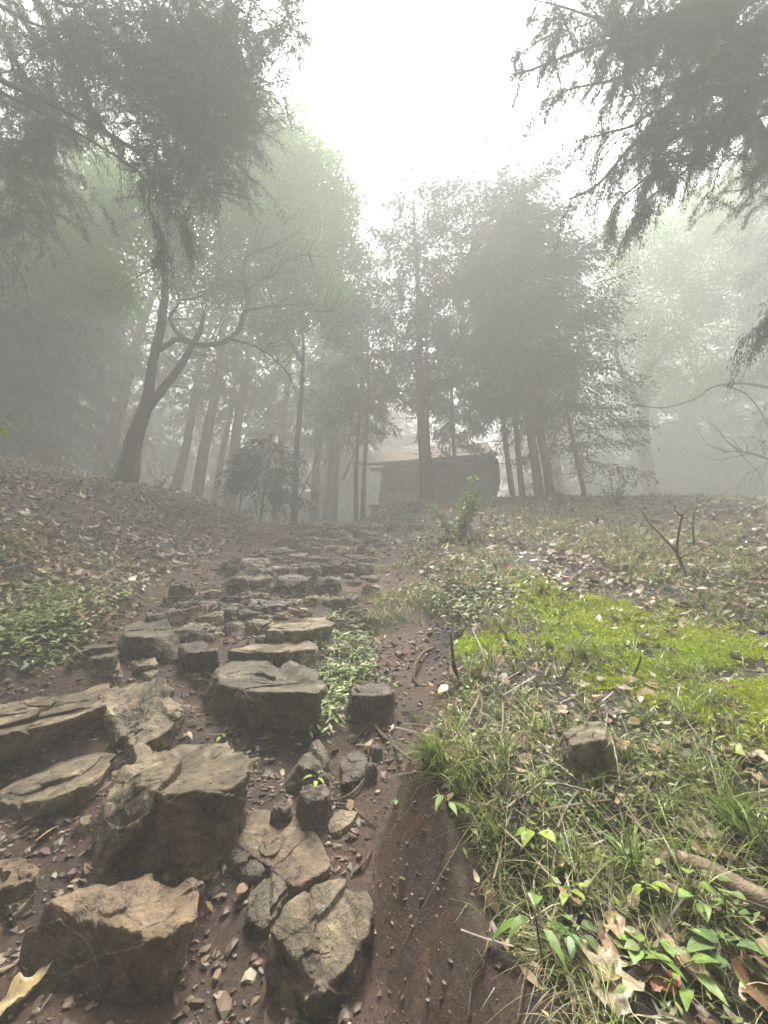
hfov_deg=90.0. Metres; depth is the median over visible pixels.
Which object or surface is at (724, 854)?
dead leaf
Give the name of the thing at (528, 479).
cedar tree
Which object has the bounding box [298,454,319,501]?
leaning pole
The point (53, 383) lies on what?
cedar tree
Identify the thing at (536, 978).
dry straw
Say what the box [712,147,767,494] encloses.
cedar tree
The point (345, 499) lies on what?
cedar tree
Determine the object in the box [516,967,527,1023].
hanging root
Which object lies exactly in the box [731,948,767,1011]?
dead leaf
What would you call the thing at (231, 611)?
rock
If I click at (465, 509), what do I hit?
sapling
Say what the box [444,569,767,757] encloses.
moss
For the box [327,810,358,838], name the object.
rock
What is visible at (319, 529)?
rock
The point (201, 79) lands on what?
overhanging cedar
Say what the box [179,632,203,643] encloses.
rock
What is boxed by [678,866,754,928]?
leafy vine
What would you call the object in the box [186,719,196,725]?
rock
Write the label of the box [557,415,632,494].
cedar tree
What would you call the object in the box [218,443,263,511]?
conifer
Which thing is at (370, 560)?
rock
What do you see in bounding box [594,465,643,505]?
bush
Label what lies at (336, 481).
cedar tree
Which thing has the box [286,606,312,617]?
rock
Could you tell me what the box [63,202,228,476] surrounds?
cedar tree
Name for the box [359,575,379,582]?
rock
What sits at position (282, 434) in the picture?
cedar tree
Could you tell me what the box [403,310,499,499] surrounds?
cedar tree
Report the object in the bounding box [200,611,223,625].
rock
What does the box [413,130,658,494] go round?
cedar tree
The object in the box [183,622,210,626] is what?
rock
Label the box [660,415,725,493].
cedar tree
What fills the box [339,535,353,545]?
rock
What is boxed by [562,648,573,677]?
arching twig
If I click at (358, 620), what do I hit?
rock
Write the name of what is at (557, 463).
cedar tree
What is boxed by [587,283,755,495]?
cedar tree
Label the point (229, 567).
rock
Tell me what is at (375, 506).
stone lantern
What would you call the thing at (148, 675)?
rock
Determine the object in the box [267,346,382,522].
cedar tree
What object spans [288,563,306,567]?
rock
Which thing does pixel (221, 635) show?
rock
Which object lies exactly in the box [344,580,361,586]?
rock
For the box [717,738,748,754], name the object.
dead leaf
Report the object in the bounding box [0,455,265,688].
weeds
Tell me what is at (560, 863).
dead leaf
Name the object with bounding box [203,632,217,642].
rock
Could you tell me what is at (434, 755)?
grass
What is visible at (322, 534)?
rock
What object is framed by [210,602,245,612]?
rock
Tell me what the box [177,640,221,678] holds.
rock
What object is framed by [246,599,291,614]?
rock
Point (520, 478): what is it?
cedar tree
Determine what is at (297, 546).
rock
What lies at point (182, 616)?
rock
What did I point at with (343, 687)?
path weeds
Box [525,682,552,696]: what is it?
seedling
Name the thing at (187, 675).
rock
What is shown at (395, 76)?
sky
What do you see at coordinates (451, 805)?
leafy plant
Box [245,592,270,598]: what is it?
rock
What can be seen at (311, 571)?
rock
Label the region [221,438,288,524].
cedar tree
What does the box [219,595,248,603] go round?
rock
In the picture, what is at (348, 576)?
rock
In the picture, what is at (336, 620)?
rock
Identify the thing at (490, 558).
slope grass
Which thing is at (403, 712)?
fallen twig
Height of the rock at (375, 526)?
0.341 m
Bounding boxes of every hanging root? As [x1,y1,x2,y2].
[472,920,491,976]
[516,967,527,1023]
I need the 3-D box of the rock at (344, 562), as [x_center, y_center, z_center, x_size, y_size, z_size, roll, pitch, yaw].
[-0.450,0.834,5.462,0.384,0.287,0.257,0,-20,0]
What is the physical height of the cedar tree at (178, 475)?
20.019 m
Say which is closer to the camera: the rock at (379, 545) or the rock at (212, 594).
the rock at (212, 594)
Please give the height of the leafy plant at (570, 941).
0.060 m
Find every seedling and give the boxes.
[513,826,555,856]
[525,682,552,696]
[539,882,584,907]
[616,929,687,982]
[628,879,671,907]
[686,928,767,983]
[714,734,760,763]
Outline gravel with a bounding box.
[0,518,764,1023]
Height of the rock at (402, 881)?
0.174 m
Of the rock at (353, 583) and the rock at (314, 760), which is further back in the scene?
the rock at (353, 583)
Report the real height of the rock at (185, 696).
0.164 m
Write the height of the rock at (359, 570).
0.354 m
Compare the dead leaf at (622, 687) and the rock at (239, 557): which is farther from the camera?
the rock at (239, 557)
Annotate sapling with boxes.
[425,472,482,542]
[641,506,721,572]
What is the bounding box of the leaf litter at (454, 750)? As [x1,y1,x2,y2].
[0,456,767,1023]
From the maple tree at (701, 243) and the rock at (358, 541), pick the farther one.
the maple tree at (701, 243)
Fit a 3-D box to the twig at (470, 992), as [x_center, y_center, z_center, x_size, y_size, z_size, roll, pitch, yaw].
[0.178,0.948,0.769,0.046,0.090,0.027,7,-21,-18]
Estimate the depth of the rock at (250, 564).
4.97 m
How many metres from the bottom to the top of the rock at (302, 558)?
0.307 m
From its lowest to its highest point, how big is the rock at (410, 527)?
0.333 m
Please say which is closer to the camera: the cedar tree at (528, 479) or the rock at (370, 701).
the rock at (370, 701)
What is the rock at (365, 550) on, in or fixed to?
on the path
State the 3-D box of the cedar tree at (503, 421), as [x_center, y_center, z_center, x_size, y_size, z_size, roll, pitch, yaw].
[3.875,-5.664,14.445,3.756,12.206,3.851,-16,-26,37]
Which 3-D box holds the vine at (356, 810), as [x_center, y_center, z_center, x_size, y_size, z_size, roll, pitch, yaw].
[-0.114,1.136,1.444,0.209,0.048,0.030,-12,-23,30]
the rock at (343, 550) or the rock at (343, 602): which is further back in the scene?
the rock at (343, 550)
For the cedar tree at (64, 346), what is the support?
on the ground at (506, 984)
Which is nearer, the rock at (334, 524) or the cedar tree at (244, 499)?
the rock at (334, 524)
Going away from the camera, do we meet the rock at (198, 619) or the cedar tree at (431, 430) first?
the rock at (198, 619)
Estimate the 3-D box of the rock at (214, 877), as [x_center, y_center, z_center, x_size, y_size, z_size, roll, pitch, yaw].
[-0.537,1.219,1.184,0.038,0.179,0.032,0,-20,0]
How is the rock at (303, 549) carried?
on the path
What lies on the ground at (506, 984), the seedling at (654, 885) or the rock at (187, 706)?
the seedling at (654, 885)
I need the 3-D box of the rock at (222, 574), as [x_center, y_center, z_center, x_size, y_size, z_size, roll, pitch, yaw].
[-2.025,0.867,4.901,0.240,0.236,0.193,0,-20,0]
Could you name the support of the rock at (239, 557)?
on the path
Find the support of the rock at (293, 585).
on the path
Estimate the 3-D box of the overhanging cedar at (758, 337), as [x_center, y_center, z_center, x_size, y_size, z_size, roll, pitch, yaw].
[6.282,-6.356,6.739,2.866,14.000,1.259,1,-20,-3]
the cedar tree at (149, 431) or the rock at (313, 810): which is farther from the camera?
the cedar tree at (149, 431)
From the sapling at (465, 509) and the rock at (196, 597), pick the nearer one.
the rock at (196, 597)
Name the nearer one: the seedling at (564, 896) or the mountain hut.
the seedling at (564, 896)
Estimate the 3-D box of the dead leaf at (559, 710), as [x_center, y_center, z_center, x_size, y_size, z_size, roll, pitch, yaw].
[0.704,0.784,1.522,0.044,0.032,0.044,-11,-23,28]
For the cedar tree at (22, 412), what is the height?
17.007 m
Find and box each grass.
[349,489,767,634]
[380,547,767,1023]
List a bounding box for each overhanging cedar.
[0,0,327,296]
[502,0,767,271]
[719,73,767,391]
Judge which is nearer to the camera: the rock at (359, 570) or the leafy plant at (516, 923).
the leafy plant at (516, 923)
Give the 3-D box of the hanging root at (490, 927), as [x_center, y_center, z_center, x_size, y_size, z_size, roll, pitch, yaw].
[0.220,0.928,0.814,0.027,0.053,0.097,-16,-26,38]
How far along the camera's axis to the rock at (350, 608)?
3.67 m
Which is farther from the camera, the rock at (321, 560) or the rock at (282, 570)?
the rock at (321, 560)
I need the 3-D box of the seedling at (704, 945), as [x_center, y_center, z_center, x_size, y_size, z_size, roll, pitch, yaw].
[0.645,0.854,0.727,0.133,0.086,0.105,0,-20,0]
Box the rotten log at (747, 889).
[637,846,767,921]
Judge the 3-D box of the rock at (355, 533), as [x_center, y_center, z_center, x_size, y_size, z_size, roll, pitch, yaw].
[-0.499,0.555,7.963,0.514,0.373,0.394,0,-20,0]
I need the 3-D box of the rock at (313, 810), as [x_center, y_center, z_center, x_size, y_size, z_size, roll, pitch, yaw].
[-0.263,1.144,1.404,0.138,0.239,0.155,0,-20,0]
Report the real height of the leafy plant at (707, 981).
0.108 m
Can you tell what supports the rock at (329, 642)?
on the path
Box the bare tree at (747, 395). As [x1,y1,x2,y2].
[631,339,767,490]
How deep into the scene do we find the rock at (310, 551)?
6.25 m
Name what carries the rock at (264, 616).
on the path
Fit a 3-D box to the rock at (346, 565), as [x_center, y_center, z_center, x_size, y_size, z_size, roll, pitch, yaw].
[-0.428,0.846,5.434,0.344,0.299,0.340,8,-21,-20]
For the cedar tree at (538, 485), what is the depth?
13.12 m
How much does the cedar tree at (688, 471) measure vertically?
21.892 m
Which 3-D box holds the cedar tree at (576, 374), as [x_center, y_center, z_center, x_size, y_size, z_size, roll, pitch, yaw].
[6.166,-6.487,14.118,6.027,13.804,6.461,0,-20,0]
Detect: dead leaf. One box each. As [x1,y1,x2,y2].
[0,962,51,1015]
[550,849,571,867]
[556,707,567,714]
[574,941,644,1019]
[577,679,588,686]
[602,908,634,941]
[614,734,634,750]
[616,683,632,690]
[647,958,680,994]
[658,927,725,997]
[675,808,729,840]
[691,837,737,860]
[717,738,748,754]
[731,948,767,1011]
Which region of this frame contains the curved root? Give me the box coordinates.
[412,646,435,685]
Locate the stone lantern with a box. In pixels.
[369,501,381,515]
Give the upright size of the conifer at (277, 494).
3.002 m
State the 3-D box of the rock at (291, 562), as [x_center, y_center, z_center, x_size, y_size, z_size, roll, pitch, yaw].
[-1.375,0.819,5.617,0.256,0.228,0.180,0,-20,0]
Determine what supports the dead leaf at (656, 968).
on the ground at (506, 984)
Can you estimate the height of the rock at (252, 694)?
0.418 m
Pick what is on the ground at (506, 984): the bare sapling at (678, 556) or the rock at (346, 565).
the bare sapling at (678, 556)
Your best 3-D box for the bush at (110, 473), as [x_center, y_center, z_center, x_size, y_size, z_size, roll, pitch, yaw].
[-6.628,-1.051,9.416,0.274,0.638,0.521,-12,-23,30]
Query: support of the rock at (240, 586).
on the path
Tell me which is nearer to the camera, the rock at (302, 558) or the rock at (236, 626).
the rock at (236, 626)
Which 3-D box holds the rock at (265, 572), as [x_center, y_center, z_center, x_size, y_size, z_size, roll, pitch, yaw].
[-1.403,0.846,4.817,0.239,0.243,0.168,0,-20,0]
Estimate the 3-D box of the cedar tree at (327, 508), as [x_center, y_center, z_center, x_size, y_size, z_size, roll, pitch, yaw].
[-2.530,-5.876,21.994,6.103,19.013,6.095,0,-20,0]
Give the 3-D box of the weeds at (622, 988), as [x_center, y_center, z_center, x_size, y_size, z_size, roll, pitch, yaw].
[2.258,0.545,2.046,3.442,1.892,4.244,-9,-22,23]
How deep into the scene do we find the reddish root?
1.85 m
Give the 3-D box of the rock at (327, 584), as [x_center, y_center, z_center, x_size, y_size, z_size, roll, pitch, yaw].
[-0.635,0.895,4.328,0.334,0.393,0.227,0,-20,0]
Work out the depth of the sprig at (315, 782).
1.44 m
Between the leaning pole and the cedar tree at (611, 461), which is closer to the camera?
the leaning pole
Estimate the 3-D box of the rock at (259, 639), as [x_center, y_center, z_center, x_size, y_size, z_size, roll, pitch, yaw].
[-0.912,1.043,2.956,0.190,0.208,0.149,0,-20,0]
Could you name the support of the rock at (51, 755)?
on the path
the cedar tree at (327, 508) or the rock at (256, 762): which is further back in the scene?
the cedar tree at (327, 508)
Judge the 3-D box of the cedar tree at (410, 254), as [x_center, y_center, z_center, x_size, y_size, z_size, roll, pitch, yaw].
[1.205,-7.472,14.551,6.068,15.611,5.498,0,-20,0]
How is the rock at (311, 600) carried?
on the path
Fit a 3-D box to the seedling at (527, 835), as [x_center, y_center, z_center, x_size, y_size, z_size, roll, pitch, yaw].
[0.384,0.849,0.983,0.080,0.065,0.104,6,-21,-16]
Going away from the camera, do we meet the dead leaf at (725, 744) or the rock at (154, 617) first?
the dead leaf at (725, 744)
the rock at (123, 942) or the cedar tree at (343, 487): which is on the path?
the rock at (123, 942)
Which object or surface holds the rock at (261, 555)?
on the path
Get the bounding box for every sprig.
[0,422,21,437]
[302,770,323,789]
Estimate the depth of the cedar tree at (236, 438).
19.00 m
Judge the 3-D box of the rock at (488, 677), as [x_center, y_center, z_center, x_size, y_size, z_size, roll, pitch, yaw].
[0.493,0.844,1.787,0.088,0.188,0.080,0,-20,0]
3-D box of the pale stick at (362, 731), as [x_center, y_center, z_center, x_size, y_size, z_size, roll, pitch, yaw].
[-0.109,1.105,1.931,0.012,0.083,0.106,-19,-27,42]
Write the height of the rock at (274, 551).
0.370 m
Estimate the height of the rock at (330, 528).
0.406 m
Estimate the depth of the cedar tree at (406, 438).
33.44 m
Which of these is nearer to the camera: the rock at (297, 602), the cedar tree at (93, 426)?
the rock at (297, 602)
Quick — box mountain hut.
[353,442,500,508]
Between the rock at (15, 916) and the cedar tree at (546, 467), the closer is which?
the rock at (15, 916)
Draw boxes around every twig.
[352,849,372,874]
[401,708,423,713]
[467,949,483,1023]
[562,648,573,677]
[632,656,641,676]
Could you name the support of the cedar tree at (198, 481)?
on the ground at (506, 984)
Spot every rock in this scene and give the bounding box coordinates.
[0,683,110,764]
[0,752,116,825]
[0,858,40,921]
[6,897,34,927]
[16,873,204,1004]
[36,749,60,763]
[66,644,122,677]
[71,814,91,839]
[88,741,256,881]
[90,669,102,677]
[98,677,185,763]
[107,662,122,686]
[117,620,180,663]
[129,657,157,675]
[140,669,157,680]
[144,613,164,621]
[163,582,195,606]
[164,603,208,625]
[171,600,212,611]
[174,626,207,637]
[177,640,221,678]
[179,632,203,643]
[180,693,190,698]
[182,704,196,708]
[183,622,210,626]
[183,672,200,678]
[183,708,190,714]
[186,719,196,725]
[192,594,203,600]
[192,623,222,633]
[193,613,208,622]
[198,589,224,598]
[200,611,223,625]
[200,660,326,731]
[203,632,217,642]
[206,869,220,890]
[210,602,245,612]
[210,631,225,642]
[216,626,231,637]
[217,572,227,576]
[218,604,237,620]
[219,558,240,575]
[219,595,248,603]
[223,846,264,890]
[224,575,274,595]
[225,621,242,630]
[226,640,318,667]
[231,556,245,560]
[236,809,330,896]
[237,609,263,620]
[239,558,272,572]
[240,600,247,606]
[243,873,287,942]
[244,553,273,557]
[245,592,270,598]
[245,618,274,636]
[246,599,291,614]
[250,757,260,769]
[255,634,264,642]
[256,567,271,573]
[256,614,270,619]
[259,548,299,555]
[263,570,275,574]
[264,618,333,643]
[265,878,374,1023]
[267,556,283,562]
[269,798,291,829]
[270,539,282,546]
[271,566,298,577]
[271,611,293,620]
[274,573,317,597]
[281,560,298,563]
[282,537,299,546]
[284,556,308,561]
[284,740,336,795]
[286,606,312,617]
[288,552,308,562]
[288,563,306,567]
[289,599,301,605]
[291,544,309,550]
[295,784,331,835]
[297,566,321,576]
[301,546,314,552]
[303,595,323,606]
[304,547,322,555]
[306,528,332,532]
[307,541,321,546]
[308,555,331,564]
[312,530,329,538]
[312,536,338,547]
[316,576,341,593]
[316,636,327,642]
[319,639,336,646]
[320,562,346,576]
[321,596,357,612]
[323,522,346,528]
[325,527,348,532]
[325,545,345,551]
[326,616,345,626]
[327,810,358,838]
[329,532,353,537]
[330,532,341,539]
[333,530,347,532]
[333,546,352,554]
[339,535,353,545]
[339,750,368,792]
[340,606,358,613]
[341,561,363,565]
[341,573,355,578]
[341,617,362,627]
[344,528,361,530]
[344,562,364,566]
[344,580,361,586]
[345,608,366,617]
[347,563,373,576]
[347,624,363,636]
[347,682,394,725]
[347,734,357,743]
[350,531,359,537]
[353,538,363,544]
[354,544,375,555]
[356,557,368,561]
[356,738,364,743]
[357,531,382,538]
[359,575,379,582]
[361,583,380,595]
[361,616,380,632]
[363,537,381,544]
[364,762,377,787]
[365,558,379,562]
[368,743,382,762]
[370,523,384,530]
[373,542,388,547]
[386,521,403,532]
[398,876,405,901]
[407,524,423,533]
[481,671,497,683]
[557,721,616,787]
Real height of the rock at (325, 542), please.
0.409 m
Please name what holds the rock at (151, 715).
on the path
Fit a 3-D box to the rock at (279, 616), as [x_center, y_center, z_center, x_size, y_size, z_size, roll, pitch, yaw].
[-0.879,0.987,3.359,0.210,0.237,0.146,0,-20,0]
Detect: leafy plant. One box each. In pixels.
[292,517,307,528]
[433,791,472,816]
[487,892,589,973]
[555,911,599,960]
[641,938,728,1011]
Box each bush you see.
[102,458,118,478]
[146,460,177,486]
[410,499,425,513]
[546,484,568,503]
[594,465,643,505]
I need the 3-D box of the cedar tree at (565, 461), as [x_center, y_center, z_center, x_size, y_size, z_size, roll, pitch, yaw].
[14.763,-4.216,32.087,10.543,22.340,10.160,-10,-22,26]
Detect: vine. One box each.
[331,747,371,800]
[333,802,375,828]
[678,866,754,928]
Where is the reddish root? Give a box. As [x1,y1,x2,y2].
[372,722,411,760]
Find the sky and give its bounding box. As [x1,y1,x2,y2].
[0,0,767,522]
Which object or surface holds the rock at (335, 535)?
on the path
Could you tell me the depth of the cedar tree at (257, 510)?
27.32 m
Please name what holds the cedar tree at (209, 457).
on the ground at (506, 984)
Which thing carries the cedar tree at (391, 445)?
on the ground at (506, 984)
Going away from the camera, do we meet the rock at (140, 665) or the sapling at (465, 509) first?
the rock at (140, 665)
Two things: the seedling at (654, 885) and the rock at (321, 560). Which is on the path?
the rock at (321, 560)
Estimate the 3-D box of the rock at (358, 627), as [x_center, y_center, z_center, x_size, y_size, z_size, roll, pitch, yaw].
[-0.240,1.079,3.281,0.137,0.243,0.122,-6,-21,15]
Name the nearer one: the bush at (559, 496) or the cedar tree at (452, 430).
the bush at (559, 496)
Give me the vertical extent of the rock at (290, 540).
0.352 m
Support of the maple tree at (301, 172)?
on the ground at (506, 984)
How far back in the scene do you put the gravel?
1.31 m
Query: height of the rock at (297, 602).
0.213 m
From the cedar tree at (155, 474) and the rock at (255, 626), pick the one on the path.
the rock at (255, 626)
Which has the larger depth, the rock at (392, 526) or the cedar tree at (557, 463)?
the cedar tree at (557, 463)
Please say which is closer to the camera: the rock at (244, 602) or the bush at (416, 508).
the rock at (244, 602)
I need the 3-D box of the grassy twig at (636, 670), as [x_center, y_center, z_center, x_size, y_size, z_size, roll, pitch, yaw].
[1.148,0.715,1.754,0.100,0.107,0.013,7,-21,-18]
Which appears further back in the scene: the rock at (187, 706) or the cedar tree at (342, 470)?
the cedar tree at (342, 470)
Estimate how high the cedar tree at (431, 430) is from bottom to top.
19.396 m
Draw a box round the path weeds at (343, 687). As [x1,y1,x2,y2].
[246,585,402,743]
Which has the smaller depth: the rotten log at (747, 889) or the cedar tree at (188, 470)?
the rotten log at (747, 889)
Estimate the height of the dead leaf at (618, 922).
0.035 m
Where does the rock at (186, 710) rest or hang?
on the path
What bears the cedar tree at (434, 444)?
on the ground at (506, 984)
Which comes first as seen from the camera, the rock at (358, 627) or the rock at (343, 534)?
the rock at (358, 627)
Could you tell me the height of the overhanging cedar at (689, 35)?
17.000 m
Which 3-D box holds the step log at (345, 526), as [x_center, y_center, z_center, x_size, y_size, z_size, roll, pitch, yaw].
[-0.602,0.370,9.165,1.440,0.190,0.166,-1,-20,4]
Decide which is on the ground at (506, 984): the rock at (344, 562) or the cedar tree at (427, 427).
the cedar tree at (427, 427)
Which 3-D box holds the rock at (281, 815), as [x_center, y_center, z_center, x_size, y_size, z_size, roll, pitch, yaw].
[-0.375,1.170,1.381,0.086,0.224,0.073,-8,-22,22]
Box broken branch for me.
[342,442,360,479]
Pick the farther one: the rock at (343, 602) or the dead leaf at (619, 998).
the rock at (343, 602)
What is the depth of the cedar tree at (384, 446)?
37.95 m
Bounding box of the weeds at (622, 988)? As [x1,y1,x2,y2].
[431,553,767,1023]
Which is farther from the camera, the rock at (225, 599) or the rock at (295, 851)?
the rock at (225, 599)
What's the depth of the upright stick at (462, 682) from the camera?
1.74 m
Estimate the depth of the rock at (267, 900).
1.10 m
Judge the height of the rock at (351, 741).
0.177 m
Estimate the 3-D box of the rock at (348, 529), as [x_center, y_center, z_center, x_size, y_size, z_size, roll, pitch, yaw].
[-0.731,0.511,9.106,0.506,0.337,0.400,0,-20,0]
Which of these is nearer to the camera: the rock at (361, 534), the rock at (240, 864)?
the rock at (240, 864)
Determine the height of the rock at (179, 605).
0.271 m
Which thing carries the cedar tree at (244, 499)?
on the ground at (506, 984)
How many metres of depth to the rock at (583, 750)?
1.19 m
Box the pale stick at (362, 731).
[354,721,369,741]
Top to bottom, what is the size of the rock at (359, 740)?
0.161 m
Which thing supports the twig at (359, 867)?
on the path
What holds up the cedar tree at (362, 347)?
on the ground at (506, 984)
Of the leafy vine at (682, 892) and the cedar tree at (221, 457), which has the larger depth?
the cedar tree at (221, 457)
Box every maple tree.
[0,129,361,483]
[176,76,385,521]
[589,156,767,494]
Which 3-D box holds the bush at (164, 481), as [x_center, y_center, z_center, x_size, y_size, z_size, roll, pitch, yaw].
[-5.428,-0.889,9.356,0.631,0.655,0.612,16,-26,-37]
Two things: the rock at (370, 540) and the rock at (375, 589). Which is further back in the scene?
the rock at (370, 540)
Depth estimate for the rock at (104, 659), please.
2.45 m
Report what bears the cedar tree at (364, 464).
on the ground at (506, 984)
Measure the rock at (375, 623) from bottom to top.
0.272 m
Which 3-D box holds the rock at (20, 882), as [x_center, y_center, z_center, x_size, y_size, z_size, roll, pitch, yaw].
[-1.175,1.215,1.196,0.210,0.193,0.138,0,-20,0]
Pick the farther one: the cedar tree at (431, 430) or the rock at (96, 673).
the cedar tree at (431, 430)
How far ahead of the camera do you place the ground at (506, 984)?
1.88 m
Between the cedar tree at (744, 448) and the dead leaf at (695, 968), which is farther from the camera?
the cedar tree at (744, 448)
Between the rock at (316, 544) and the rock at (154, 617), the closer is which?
the rock at (154, 617)
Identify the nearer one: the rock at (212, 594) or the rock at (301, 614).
the rock at (301, 614)
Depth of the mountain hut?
16.44 m
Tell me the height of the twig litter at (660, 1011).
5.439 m
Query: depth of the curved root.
2.55 m
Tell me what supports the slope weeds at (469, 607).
on the ground at (506, 984)
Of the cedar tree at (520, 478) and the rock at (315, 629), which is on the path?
the rock at (315, 629)
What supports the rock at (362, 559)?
on the path
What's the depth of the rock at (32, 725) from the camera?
1.86 m
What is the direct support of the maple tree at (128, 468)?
on the ground at (506, 984)
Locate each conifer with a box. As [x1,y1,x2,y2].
[210,433,320,522]
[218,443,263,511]
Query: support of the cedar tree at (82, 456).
on the ground at (506, 984)
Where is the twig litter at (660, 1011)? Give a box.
[0,467,767,1023]
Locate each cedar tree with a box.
[0,0,45,354]
[0,87,140,468]
[0,139,117,458]
[0,155,147,468]
[0,226,159,477]
[5,311,147,472]
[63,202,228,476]
[75,279,203,491]
[89,350,209,494]
[136,235,296,498]
[137,269,261,489]
[141,417,171,485]
[143,375,243,507]
[169,304,281,503]
[186,402,242,504]
[191,247,314,510]
[192,339,313,519]
[205,354,328,524]
[219,309,332,524]
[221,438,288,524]
[254,313,381,522]
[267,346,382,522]
[267,371,382,524]
[274,321,390,521]
[285,301,388,521]
[298,432,353,522]
[306,259,415,520]
[306,267,425,519]
[340,347,436,511]
[341,399,413,519]
[343,147,496,499]
[345,387,417,521]
[397,289,463,498]
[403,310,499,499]
[412,119,636,494]
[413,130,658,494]
[430,378,501,496]
[432,417,456,445]
[446,234,550,496]
[449,176,568,495]
[470,189,662,495]
[478,163,593,494]
[493,422,533,496]
[499,408,576,496]
[510,388,642,495]
[552,263,701,495]
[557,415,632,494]
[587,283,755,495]
[597,402,678,495]
[611,338,767,495]
[619,244,767,496]
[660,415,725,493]
[670,353,767,495]
[705,399,767,494]
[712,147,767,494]
[716,344,767,496]
[740,383,767,459]
[751,191,767,464]
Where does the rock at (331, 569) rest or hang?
on the path
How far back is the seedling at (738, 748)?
1.23 m
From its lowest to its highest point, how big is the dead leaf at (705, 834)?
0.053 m
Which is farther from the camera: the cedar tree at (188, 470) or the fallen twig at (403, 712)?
the cedar tree at (188, 470)
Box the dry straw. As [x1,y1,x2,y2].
[381,545,767,1023]
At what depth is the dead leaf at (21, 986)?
0.95 m
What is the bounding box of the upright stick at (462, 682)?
[450,633,467,689]
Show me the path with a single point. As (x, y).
(414, 955)
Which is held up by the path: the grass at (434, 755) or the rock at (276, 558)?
the rock at (276, 558)
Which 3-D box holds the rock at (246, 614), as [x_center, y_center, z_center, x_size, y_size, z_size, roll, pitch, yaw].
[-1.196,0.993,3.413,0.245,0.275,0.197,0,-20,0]
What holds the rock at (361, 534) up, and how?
on the path
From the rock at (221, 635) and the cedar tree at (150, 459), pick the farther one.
the cedar tree at (150, 459)
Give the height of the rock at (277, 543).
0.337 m
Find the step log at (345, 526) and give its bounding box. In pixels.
[329,524,367,528]
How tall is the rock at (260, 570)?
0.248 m
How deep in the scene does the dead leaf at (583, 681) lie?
1.71 m
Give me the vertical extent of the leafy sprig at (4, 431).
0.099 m
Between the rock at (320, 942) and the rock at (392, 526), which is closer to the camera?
the rock at (320, 942)
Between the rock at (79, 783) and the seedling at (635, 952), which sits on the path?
the rock at (79, 783)
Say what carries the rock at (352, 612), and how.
on the path
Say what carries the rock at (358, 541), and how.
on the path
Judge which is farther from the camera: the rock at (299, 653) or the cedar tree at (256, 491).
the cedar tree at (256, 491)
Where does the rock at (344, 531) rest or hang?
on the path
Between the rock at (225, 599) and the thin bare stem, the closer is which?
the rock at (225, 599)
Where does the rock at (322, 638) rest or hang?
on the path
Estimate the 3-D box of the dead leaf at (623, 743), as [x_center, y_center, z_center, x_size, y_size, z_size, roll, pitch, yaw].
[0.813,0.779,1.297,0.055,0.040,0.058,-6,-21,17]
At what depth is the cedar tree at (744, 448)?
29.57 m
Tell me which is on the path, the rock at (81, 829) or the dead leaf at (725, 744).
the rock at (81, 829)
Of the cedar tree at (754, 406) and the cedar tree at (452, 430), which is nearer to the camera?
the cedar tree at (452, 430)
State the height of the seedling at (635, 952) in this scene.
0.070 m
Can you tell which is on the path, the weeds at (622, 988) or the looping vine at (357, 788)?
the looping vine at (357, 788)
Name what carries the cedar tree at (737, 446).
on the ground at (506, 984)
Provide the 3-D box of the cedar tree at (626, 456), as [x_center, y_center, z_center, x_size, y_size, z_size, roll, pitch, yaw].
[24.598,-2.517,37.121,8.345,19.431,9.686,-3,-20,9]
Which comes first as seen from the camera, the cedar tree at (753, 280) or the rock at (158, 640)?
the rock at (158, 640)
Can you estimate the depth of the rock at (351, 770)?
1.63 m
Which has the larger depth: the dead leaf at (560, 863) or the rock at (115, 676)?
the rock at (115, 676)
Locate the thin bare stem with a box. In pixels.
[692,512,694,544]
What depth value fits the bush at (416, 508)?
8.37 m
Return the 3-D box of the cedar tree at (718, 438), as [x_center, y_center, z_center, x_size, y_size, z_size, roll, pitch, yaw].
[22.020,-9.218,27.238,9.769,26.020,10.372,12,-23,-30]
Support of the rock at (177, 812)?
on the path
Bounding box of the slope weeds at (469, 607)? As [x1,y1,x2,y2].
[382,495,767,645]
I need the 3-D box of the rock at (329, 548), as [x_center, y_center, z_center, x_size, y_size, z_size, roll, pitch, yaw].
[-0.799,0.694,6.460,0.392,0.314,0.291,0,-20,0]
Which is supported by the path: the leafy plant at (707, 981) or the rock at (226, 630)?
the rock at (226, 630)
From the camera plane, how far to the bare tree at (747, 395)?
11.01 m
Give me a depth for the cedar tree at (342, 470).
26.26 m
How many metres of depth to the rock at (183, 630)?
2.94 m
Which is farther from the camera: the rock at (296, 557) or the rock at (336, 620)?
the rock at (296, 557)
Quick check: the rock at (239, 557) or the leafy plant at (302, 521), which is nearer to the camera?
the rock at (239, 557)
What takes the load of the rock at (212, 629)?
on the path
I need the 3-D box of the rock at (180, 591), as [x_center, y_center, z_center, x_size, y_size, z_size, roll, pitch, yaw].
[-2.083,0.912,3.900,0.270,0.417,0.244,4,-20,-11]
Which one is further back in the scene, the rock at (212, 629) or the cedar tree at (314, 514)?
the cedar tree at (314, 514)
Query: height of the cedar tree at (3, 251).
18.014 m
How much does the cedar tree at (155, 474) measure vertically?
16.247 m
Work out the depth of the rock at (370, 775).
1.58 m
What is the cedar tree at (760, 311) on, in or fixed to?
on the ground at (506, 984)
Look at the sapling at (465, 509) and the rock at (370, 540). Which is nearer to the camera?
the sapling at (465, 509)
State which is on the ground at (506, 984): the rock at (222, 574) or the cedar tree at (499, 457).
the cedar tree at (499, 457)
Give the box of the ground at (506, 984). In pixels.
[0,458,767,1023]
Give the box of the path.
[0,522,486,1023]
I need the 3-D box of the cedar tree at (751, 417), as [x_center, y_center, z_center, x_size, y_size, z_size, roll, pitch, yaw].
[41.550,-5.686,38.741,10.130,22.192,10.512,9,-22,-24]
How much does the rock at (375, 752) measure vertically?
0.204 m
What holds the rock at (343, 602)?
on the path

